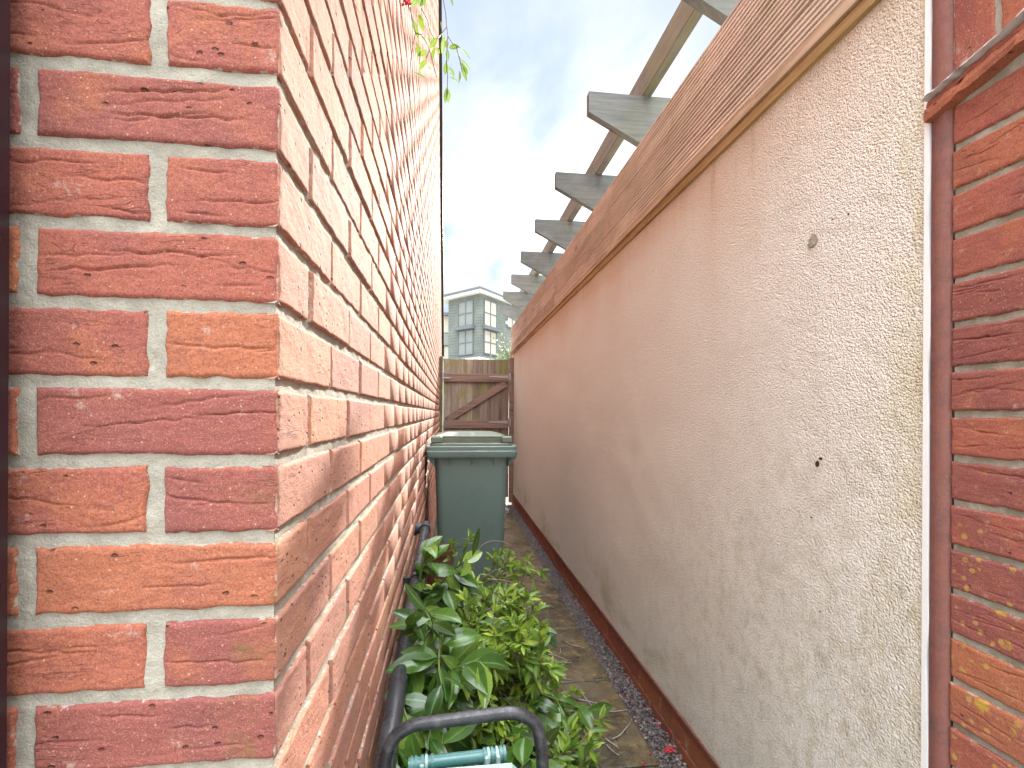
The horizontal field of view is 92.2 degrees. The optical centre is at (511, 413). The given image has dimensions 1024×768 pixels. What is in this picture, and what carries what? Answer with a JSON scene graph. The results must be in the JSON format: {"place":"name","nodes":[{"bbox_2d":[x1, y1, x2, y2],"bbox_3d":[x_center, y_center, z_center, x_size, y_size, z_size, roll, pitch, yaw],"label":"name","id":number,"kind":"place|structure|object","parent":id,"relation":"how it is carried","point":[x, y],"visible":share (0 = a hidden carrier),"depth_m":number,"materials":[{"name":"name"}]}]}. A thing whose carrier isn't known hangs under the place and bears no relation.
{"place":"outdoors","nodes":[
{"label":"outdoors","id":0,"kind":"place"},
{"bbox_2d":[412,536,469,591],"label":"laurel branch","id":1,"kind":"object","parent":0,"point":[431,549],"visible":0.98,"depth_m":1.77,"materials":[{"name":"green plant"}]},
{"bbox_2d":[434,504,662,767],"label":"path","id":2,"kind":"structure","parent":0,"point":[632,750],"depth_m":2.34,"materials":[{"name":"stone"}]},
{"bbox_2d":[0,0,443,767],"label":"brick house","id":3,"kind":"structure","parent":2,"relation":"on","point":[220,286],"depth_m":0.48,"materials":[{"name":"red brick"}]},
{"bbox_2d":[401,0,439,110],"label":"hanging spray","id":4,"kind":"object","parent":3,"relation":"hanging from","point":[421,3],"visible":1,"depth_m":1.25,"materials":[{"name":"green plant"}]},
{"bbox_2d":[437,0,470,102],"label":"hanging spray","id":5,"kind":"object","parent":3,"relation":"hanging from","point":[464,64],"visible":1,"depth_m":1.30,"materials":[{"name":"green plant"}]},
{"bbox_2d":[426,543,455,586],"bbox_3d":[-0.385,0.965,2.622,0.168,0.505,0.168,0,0,-7],"label":"plant pot","id":6,"kind":"object","parent":2,"relation":"on","point":[431,581],"visible":0.21,"depth_m":2.56,"materials":[{"name":"brown plastic"}]},
{"bbox_2d":[377,706,548,767],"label":"hose cart","id":7,"kind":"object","parent":2,"relation":"on","point":[486,756],"visible":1,"depth_m":0.85,"materials":[{"name":"black plastic"}]},
{"bbox_2d":[426,431,516,591],"bbox_3d":[-0.300,0.674,3.500,0.586,1.088,0.726,0,0,-7],"label":"wheelie bin","id":8,"kind":"object","parent":2,"relation":"on","point":[471,472],"visible":0.75,"depth_m":3.19,"materials":[{"name":"green plastic"}]},
{"bbox_2d":[460,669,560,766],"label":"shrub","id":9,"kind":"object","parent":2,"relation":"on","point":[551,736],"visible":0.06,"depth_m":1.46,"materials":[{"name":"green plant"}]},
{"bbox_2d":[423,599,450,641],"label":"laurel branch","id":10,"kind":"object","parent":9,"relation":"on","point":[430,607],"visible":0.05,"depth_m":1.73,"materials":[{"name":"green plant"}]},
{"bbox_2d":[422,709,469,766],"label":"laurel branch","id":11,"kind":"object","parent":9,"relation":"on","point":[461,745],"visible":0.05,"depth_m":1.32,"materials":[{"name":"green plant"}]},
{"bbox_2d":[457,691,478,724],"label":"laurel branch","id":12,"kind":"object","parent":9,"relation":"on","point":[464,701],"visible":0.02,"depth_m":1.44,"materials":[{"name":"green plant"}]},
{"bbox_2d":[404,590,433,640],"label":"laurel branch","id":13,"kind":"object","parent":12,"relation":"on","point":[422,593],"visible":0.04,"depth_m":1.87,"materials":[{"name":"green plant"}]},
{"bbox_2d":[423,608,476,689],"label":"laurel branch","id":14,"kind":"object","parent":12,"relation":"on","point":[431,611],"visible":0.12,"depth_m":1.65,"materials":[{"name":"green plant"}]},
{"bbox_2d":[465,732,505,766],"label":"laurel branch","id":15,"kind":"object","parent":9,"relation":"on","point":[491,741],"visible":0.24,"depth_m":1.43,"materials":[{"name":"green plant"}]},
{"bbox_2d":[468,693,519,749],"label":"cotoneaster branch","id":16,"kind":"object","parent":9,"relation":"on","point":[502,732],"visible":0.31,"depth_m":1.43,"materials":[{"name":"green plant"}]},
{"bbox_2d":[462,720,531,766],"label":"cotoneaster branch","id":17,"kind":"object","parent":9,"relation":"on","point":[522,726],"visible":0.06,"depth_m":1.51,"materials":[{"name":"green plant"}]},
{"bbox_2d":[472,682,539,735],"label":"cotoneaster branch","id":18,"kind":"object","parent":17,"relation":"on","point":[511,701],"visible":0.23,"depth_m":1.53,"materials":[{"name":"green plant"}]},
{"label":"laurel branch","id":19,"kind":"object","parent":17,"relation":"on","visible":0},
{"bbox_2d":[446,587,485,648],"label":"plant","id":20,"kind":"object","parent":19,"relation":"on","point":[469,603],"visible":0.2,"depth_m":1.62,"materials":[{"name":"green plant"}]},
{"bbox_2d":[490,646,509,696],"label":"cotoneaster branch","id":21,"kind":"object","parent":9,"relation":"on","point":[495,690],"visible":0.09,"depth_m":1.62,"materials":[{"name":"green plant"}]},
{"bbox_2d":[458,608,474,626],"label":"cotoneaster branch","id":22,"kind":"object","parent":21,"relation":"on","point":[460,612],"visible":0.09,"depth_m":1.76,"materials":[{"name":"green plant"}]},
{"bbox_2d":[421,592,505,632],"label":"laurel branch","id":23,"kind":"object","parent":22,"relation":"on","point":[489,620],"visible":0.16,"depth_m":1.78,"materials":[{"name":"green plant"}]},
{"bbox_2d":[463,622,504,680],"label":"cotoneaster branch","id":24,"kind":"object","parent":21,"relation":"on","point":[483,627],"visible":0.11,"depth_m":1.67,"materials":[{"name":"green plant"}]},
{"bbox_2d":[476,624,524,680],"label":"cotoneaster branch","id":25,"kind":"object","parent":21,"relation":"on","point":[521,672],"visible":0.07,"depth_m":1.62,"materials":[{"name":"green plant"}]},
{"bbox_2d":[508,616,551,663],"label":"cotoneaster branch","id":26,"kind":"object","parent":21,"relation":"on","point":[534,621],"visible":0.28,"depth_m":1.70,"materials":[{"name":"green plant"}]},
{"bbox_2d":[483,618,547,661],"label":"cotoneaster branch","id":27,"kind":"object","parent":26,"relation":"on","point":[504,630],"visible":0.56,"depth_m":1.55,"materials":[{"name":"green plant"}]},
{"bbox_2d":[495,681,510,690],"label":"cotoneaster branch","id":28,"kind":"object","parent":9,"relation":"on","point":[504,687],"visible":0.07,"depth_m":1.77,"materials":[{"name":"green plant"}]},
{"bbox_2d":[474,701,532,767],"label":"laurel branch","id":29,"kind":"object","parent":9,"relation":"on","point":[515,731],"visible":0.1,"depth_m":1.45,"materials":[{"name":"green plant"}]},
{"bbox_2d":[491,661,523,701],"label":"cotoneaster branch","id":30,"kind":"object","parent":9,"relation":"on","point":[516,691],"visible":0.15,"depth_m":1.66,"materials":[{"name":"green plant"}]},
{"bbox_2d":[487,603,551,657],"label":"cotoneaster branch","id":31,"kind":"object","parent":30,"relation":"on","point":[496,608],"visible":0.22,"depth_m":1.69,"materials":[{"name":"green plant"}]},
{"bbox_2d":[488,580,541,619],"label":"cotoneaster branch","id":32,"kind":"object","parent":9,"relation":"on","point":[533,590],"visible":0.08,"depth_m":2.09,"materials":[{"name":"green plant"}]},
{"bbox_2d":[485,578,576,623],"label":"bare twig","id":33,"kind":"object","parent":32,"relation":"on","point":[529,592],"visible":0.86,"depth_m":2.10,"materials":[{"name":"brown wood"}]},
{"bbox_2d":[493,646,553,693],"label":"laurel branch","id":34,"kind":"object","parent":9,"relation":"on","point":[534,649],"visible":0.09,"depth_m":1.87,"materials":[{"name":"green plant"}]},
{"bbox_2d":[505,674,551,695],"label":"cotoneaster branch","id":35,"kind":"object","parent":9,"relation":"on","point":[547,691],"visible":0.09,"depth_m":1.90,"materials":[{"name":"green plant"}]},
{"bbox_2d":[492,629,565,696],"bbox_3d":[0.058,0.761,1.516,0.245,0.177,0.118,0,0,29],"label":"cotoneaster branch","id":36,"kind":"object","parent":9,"relation":"on","point":[553,682],"visible":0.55,"depth_m":1.51,"materials":[{"name":"green plant"}]},
{"bbox_2d":[481,632,516,687],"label":"cotoneaster branch","id":37,"kind":"object","parent":36,"relation":"on","point":[497,673],"visible":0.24,"depth_m":1.47,"materials":[{"name":"green plant"}]},
{"bbox_2d":[488,611,538,659],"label":"cotoneaster branch","id":38,"kind":"object","parent":36,"relation":"on","point":[522,646],"visible":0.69,"depth_m":1.53,"materials":[{"name":"green plant"}]},
{"bbox_2d":[503,626,567,699],"bbox_3d":[0.065,0.751,1.487,0.225,0.214,0.111,0,0,25],"label":"cotoneaster branch","id":39,"kind":"object","parent":36,"relation":"on","point":[532,665],"visible":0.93,"depth_m":1.48,"materials":[{"name":"green plant"}]},
{"bbox_2d":[504,737,561,767],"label":"laurel branch","id":40,"kind":"object","parent":9,"relation":"on","point":[520,750],"visible":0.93,"depth_m":1.32,"materials":[{"name":"green plant"}]},
{"bbox_2d":[526,679,557,703],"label":"cotoneaster branch","id":41,"kind":"object","parent":9,"relation":"on","point":[551,689],"visible":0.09,"depth_m":1.87,"materials":[{"name":"green plant"}]},
{"bbox_2d":[531,619,559,649],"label":"laurel branch","id":42,"kind":"object","parent":9,"relation":"on","point":[552,632],"visible":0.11,"depth_m":2.13,"materials":[{"name":"green plant"}]},
{"bbox_2d":[534,722,600,766],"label":"laurel branch","id":43,"kind":"object","parent":9,"relation":"on","point":[573,762],"visible":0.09,"depth_m":1.66,"materials":[{"name":"green plant"}]},
{"bbox_2d":[526,687,611,749],"bbox_3d":[0.160,1.058,1.766,0.338,0.141,0.243,0,0,34],"label":"laurel branch","id":44,"kind":"object","parent":43,"relation":"on","point":[585,715],"visible":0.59,"depth_m":1.73,"materials":[{"name":"green plant"}]},
{"bbox_2d":[550,704,612,767],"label":"cotoneaster branch","id":45,"kind":"object","parent":9,"relation":"on","point":[573,737],"visible":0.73,"depth_m":1.55,"materials":[{"name":"green plant"}]},
{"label":"laurel branch","id":46,"kind":"object","parent":9,"relation":"on","visible":0},
{"bbox_2d":[552,730,604,767],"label":"cotoneaster branch","id":47,"kind":"object","parent":46,"relation":"on","point":[582,752],"visible":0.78,"depth_m":1.43,"materials":[{"name":"green plant"}]},
{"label":"cotoneaster branch","id":48,"kind":"object","parent":9,"relation":"on","visible":0},
{"bbox_2d":[444,570,493,621],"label":"cotoneaster branch","id":49,"kind":"object","parent":48,"relation":"on","point":[481,596],"visible":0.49,"depth_m":1.92,"materials":[{"name":"green plant"}]},
{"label":"cotoneaster branch","id":50,"kind":"object","parent":9,"relation":"on","visible":0},
{"bbox_2d":[481,581,518,617],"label":"cotoneaster branch","id":51,"kind":"object","parent":50,"relation":"on","point":[505,588],"visible":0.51,"depth_m":2.00,"materials":[{"name":"green plant"}]},
{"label":"cotoneaster branch","id":52,"kind":"object","parent":50,"relation":"on","visible":0},
{"bbox_2d":[469,582,502,605],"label":"cotoneaster branch","id":53,"kind":"object","parent":52,"relation":"on","point":[494,586],"visible":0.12,"depth_m":2.15,"materials":[{"name":"green plant"}]},
{"bbox_2d":[487,567,533,612],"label":"cotoneaster branch","id":54,"kind":"object","parent":53,"relation":"on","point":[515,576],"visible":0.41,"depth_m":2.19,"materials":[{"name":"green plant"}]},
{"bbox_2d":[480,544,517,584],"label":"cotoneaster branch","id":55,"kind":"object","parent":54,"relation":"on","point":[499,561],"visible":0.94,"depth_m":2.22,"materials":[{"name":"green plant"}]},
{"bbox_2d":[498,553,549,579],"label":"cotoneaster branch","id":56,"kind":"object","parent":54,"relation":"on","point":[520,568],"visible":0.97,"depth_m":2.22,"materials":[{"name":"green plant"}]},
{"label":"laurel branch","id":57,"kind":"object","parent":9,"relation":"on","visible":0},
{"bbox_2d":[388,583,463,667],"bbox_3d":[-0.229,0.606,1.394,0.226,0.321,0.269,0,0,-7],"label":"laurel branch","id":58,"kind":"object","parent":57,"relation":"on","point":[413,624],"visible":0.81,"depth_m":1.33,"materials":[{"name":"green plant"}]},
{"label":"laurel branch","id":59,"kind":"object","parent":9,"relation":"on","visible":0},
{"bbox_2d":[434,609,482,627],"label":"laurel branch","id":60,"kind":"object","parent":59,"relation":"on","point":[451,623],"visible":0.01,"depth_m":1.77,"materials":[{"name":"green plant"}]},
{"bbox_2d":[422,527,481,609],"bbox_3d":[-0.220,0.605,1.853,0.199,0.353,0.236,0,0,32],"label":"laurel branch","id":61,"kind":"object","parent":60,"relation":"on","point":[462,578],"visible":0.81,"depth_m":1.83,"materials":[{"name":"green plant"}]},
{"bbox_2d":[561,691,603,733],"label":"cotoneaster branch","id":62,"kind":"object","parent":2,"relation":"on","point":[594,726],"visible":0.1,"depth_m":1.91,"materials":[{"name":"green plant"}]},
{"bbox_2d":[544,675,584,715],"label":"cotoneaster branch","id":63,"kind":"object","parent":62,"relation":"on","point":[575,691],"visible":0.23,"depth_m":1.96,"materials":[{"name":"green plant"}]},
{"bbox_2d":[576,748,602,767],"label":"cotoneaster branch","id":64,"kind":"object","parent":2,"relation":"on","point":[587,762],"visible":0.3,"depth_m":1.68,"materials":[{"name":"green plant"}]},
{"bbox_2d":[426,434,681,767],"bbox_3d":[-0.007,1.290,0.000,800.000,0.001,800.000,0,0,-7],"label":"ground","id":65,"kind":"structure","parent":0,"point":[608,668],"depth_m":2.51,"materials":[{"name":"grey gravel"}]},
{"bbox_2d":[439,356,442,432],"bbox_3d":[-0.961,0.223,6.663,0.046,1.985,0.080,0,0,-7],"label":"gate post","id":66,"kind":"object","parent":65,"relation":"on","point":[440,397],"visible":0.58,"depth_m":6.62,"materials":[{"name":"brown wood"}]},
{"bbox_2d":[443,312,447,358],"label":"apartment wing","id":67,"kind":"structure","parent":65,"relation":"on","point":[445,334],"depth_m":52.00,"materials":[{"name":"beige paint"}]},
{"bbox_2d":[448,355,503,359],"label":"entrance block","id":68,"kind":"structure","parent":65,"relation":"on","point":[477,357],"depth_m":44.51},
{"bbox_2d":[444,286,515,358],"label":"apartment building","id":69,"kind":"structure","parent":65,"relation":"on","point":[477,321],"depth_m":46.40,"materials":[{"name":"grey"}]},
{"bbox_2d":[453,299,474,330],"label":"window","id":70,"kind":"structure","parent":69,"relation":"in","point":[465,309],"depth_m":46.18,"materials":[{"name":"white glass"}]},
{"bbox_2d":[458,329,473,355],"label":"window","id":71,"kind":"structure","parent":69,"relation":"in","point":[465,337],"depth_m":46.20,"materials":[{"name":"white glass"}]},
{"bbox_2d":[484,329,496,355],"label":"window","id":72,"kind":"structure","parent":69,"relation":"in","point":[490,347],"depth_m":46.35,"materials":[{"name":"white glass"}]},
{"bbox_2d":[482,298,500,332],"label":"window","id":73,"kind":"structure","parent":69,"relation":"in","point":[490,307],"depth_m":46.28,"materials":[{"name":"white glass"}]},
{"bbox_2d":[507,304,515,327],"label":"window","id":74,"kind":"structure","parent":69,"relation":"in","point":[510,322],"depth_m":49.49,"materials":[{"name":"white glass"}]},
{"bbox_2d":[490,333,511,359],"bbox_3d":[0.005,-0.789,17.037,2.097,4.025,1.862,0,0,-7],"label":"tree","id":75,"kind":"object","parent":65,"relation":"on","point":[507,357],"visible":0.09,"depth_m":16.67,"materials":[{"name":"green plant"}]},
{"bbox_2d":[508,358,513,502],"bbox_3d":[-0.013,0.227,6.779,0.056,1.985,0.080,0,0,-7],"label":"gate post","id":76,"kind":"object","parent":65,"relation":"on","point":[511,414],"visible":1,"depth_m":6.74,"materials":[{"name":"brown wood"}]},
{"bbox_2d":[442,358,510,496],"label":"garden gate","id":77,"kind":"structure","parent":76,"relation":"attached to","point":[475,394],"depth_m":6.70,"materials":[{"name":"wood"}]},
{"bbox_2d":[507,505,687,767],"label":"gravel strip","id":78,"kind":"object","parent":65,"relation":"on","point":[648,734],"visible":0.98,"depth_m":2.39,"materials":[{"name":"grey gravel"}]},
{"bbox_2d":[498,0,738,320],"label":"pergola","id":79,"kind":"object","parent":65,"relation":"on","point":[632,116],"visible":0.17,"depth_m":2.96,"materials":[{"name":"grey wood"}]},
{"bbox_2d":[511,0,955,767],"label":"rendered wall","id":80,"kind":"structure","parent":65,"relation":"on","point":[721,462],"depth_m":1.30,"materials":[{"name":"paint"}]},
{"bbox_2d":[510,0,881,355],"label":"timber screen","id":81,"kind":"object","parent":80,"relation":"attached to","point":[756,61],"visible":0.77,"depth_m":1.65,"materials":[{"name":"brown wood"}]},
{"bbox_2d":[921,0,1023,767],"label":"brick pier","id":82,"kind":"structure","parent":65,"relation":"on","point":[974,110],"depth_m":0.80,"materials":[{"name":"brick"}]},
{"bbox_2d":[442,0,720,311],"label":"sky","id":83,"kind":"structure","parent":0,"point":[519,119],"materials":[{"name":"white"}]},
{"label":"cotoneaster branch","id":84,"kind":"object","parent":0,"visible":0},
{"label":"cotoneaster branch","id":85,"kind":"object","parent":84,"relation":"on","visible":0},
{"bbox_2d":[522,601,549,626],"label":"cotoneaster branch","id":86,"kind":"object","parent":85,"relation":"on","point":[541,604],"visible":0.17,"depth_m":2.03,"materials":[{"name":"green plant"}]},
{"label":"cotoneaster branch","id":87,"kind":"object","parent":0,"visible":0},
{"bbox_2d":[443,528,474,575],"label":"cotoneaster branch","id":88,"kind":"object","parent":87,"relation":"on","point":[452,543],"visible":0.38,"depth_m":2.24,"materials":[{"name":"green plant"}]},
{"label":"laurel branch","id":89,"kind":"object","parent":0,"visible":0},
{"bbox_2d":[513,677,559,728],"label":"laurel branch","id":90,"kind":"object","parent":89,"relation":"on","point":[544,703],"visible":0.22,"depth_m":1.71,"materials":[{"name":"green plant"}]},
{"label":"cotoneaster branch","id":91,"kind":"object","parent":90,"relation":"on","visible":0},
{"bbox_2d":[487,591,541,646],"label":"cotoneaster branch","id":92,"kind":"object","parent":91,"relation":"on","point":[526,596],"visible":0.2,"depth_m":1.80,"materials":[{"name":"green plant"}]},
{"bbox_2d":[477,586,528,617],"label":"cotoneaster branch","id":93,"kind":"object","parent":92,"relation":"on","point":[497,599],"visible":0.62,"depth_m":1.83,"materials":[{"name":"green plant"}]},
{"bbox_2d":[494,587,540,616],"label":"cotoneaster branch","id":94,"kind":"object","parent":92,"relation":"on","point":[515,594],"visible":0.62,"depth_m":1.88,"materials":[{"name":"green plant"}]},
{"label":"laurel branch","id":95,"kind":"object","parent":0,"visible":0},
{"bbox_2d":[422,724,476,767],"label":"laurel branch","id":96,"kind":"object","parent":95,"relation":"on","point":[455,734],"visible":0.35,"depth_m":1.18,"materials":[{"name":"green plant"}]},
{"bbox_2d":[396,692,426,767],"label":"laurel branch","id":97,"kind":"object","parent":96,"relation":"on","point":[413,744],"visible":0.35,"depth_m":1.12,"materials":[{"name":"green plant"}]},
{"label":"cotoneaster branch","id":98,"kind":"object","parent":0,"visible":0},
{"bbox_2d":[423,581,446,605],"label":"laurel branch","id":99,"kind":"object","parent":98,"relation":"on","point":[430,593],"visible":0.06,"depth_m":1.96,"materials":[{"name":"green plant"}]},
{"bbox_2d":[423,578,456,590],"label":"cotoneaster branch","id":100,"kind":"object","parent":99,"relation":"on","point":[433,586],"visible":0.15,"depth_m":1.99,"materials":[{"name":"green plant"}]},
{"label":"laurel branch","id":101,"kind":"object","parent":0,"visible":0},
{"bbox_2d":[405,703,461,767],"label":"laurel branch","id":102,"kind":"object","parent":101,"relation":"on","point":[454,706],"visible":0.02,"depth_m":1.31,"materials":[{"name":"green plant"}]},
{"bbox_2d":[385,639,456,717],"bbox_3d":[-0.235,0.729,1.310,0.136,0.171,0.312,0,0,16],"label":"laurel branch","id":103,"kind":"object","parent":102,"relation":"on","point":[415,681],"visible":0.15,"depth_m":1.27,"materials":[{"name":"green plant"}]},
{"bbox_2d":[413,640,435,695],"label":"laurel branch","id":104,"kind":"object","parent":102,"relation":"on","point":[432,646],"visible":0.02,"depth_m":1.43,"materials":[{"name":"green plant"}]},
{"bbox_2d":[421,646,452,751],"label":"laurel branch","id":105,"kind":"object","parent":102,"relation":"on","point":[430,671],"visible":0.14,"depth_m":1.33,"materials":[{"name":"green plant"}]},
{"bbox_2d":[410,634,507,755],"bbox_3d":[-0.150,0.788,1.225,0.221,0.327,0.370,0,0,32],"label":"laurel branch","id":106,"kind":"object","parent":102,"relation":"on","point":[475,673],"visible":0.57,"depth_m":1.24,"materials":[{"name":"green plant"}]},
{"bbox_2d":[385,618,480,715],"bbox_3d":[-0.185,0.659,1.284,0.268,0.152,0.238,0,0,35],"label":"laurel branch","id":107,"kind":"object","parent":106,"relation":"on","point":[415,658],"visible":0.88,"depth_m":1.27,"materials":[{"name":"green plant"}]},
{"bbox_2d":[456,700,466,711],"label":"laurel branch","id":108,"kind":"object","parent":101,"relation":"on","point":[460,705],"depth_m":1.40,"materials":[{"name":"green plant"}]},
{"bbox_2d":[461,644,504,745],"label":"cotoneaster branch","id":109,"kind":"object","parent":108,"relation":"on","point":[477,705],"visible":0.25,"depth_m":1.34,"materials":[{"name":"green plant"}]},
{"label":"laurel branch","id":110,"kind":"object","parent":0,"visible":0},
{"bbox_2d":[459,596,487,630],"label":"cotoneaster branch","id":111,"kind":"object","parent":110,"relation":"on","point":[472,620],"visible":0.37,"depth_m":1.76,"materials":[{"name":"green plant"}]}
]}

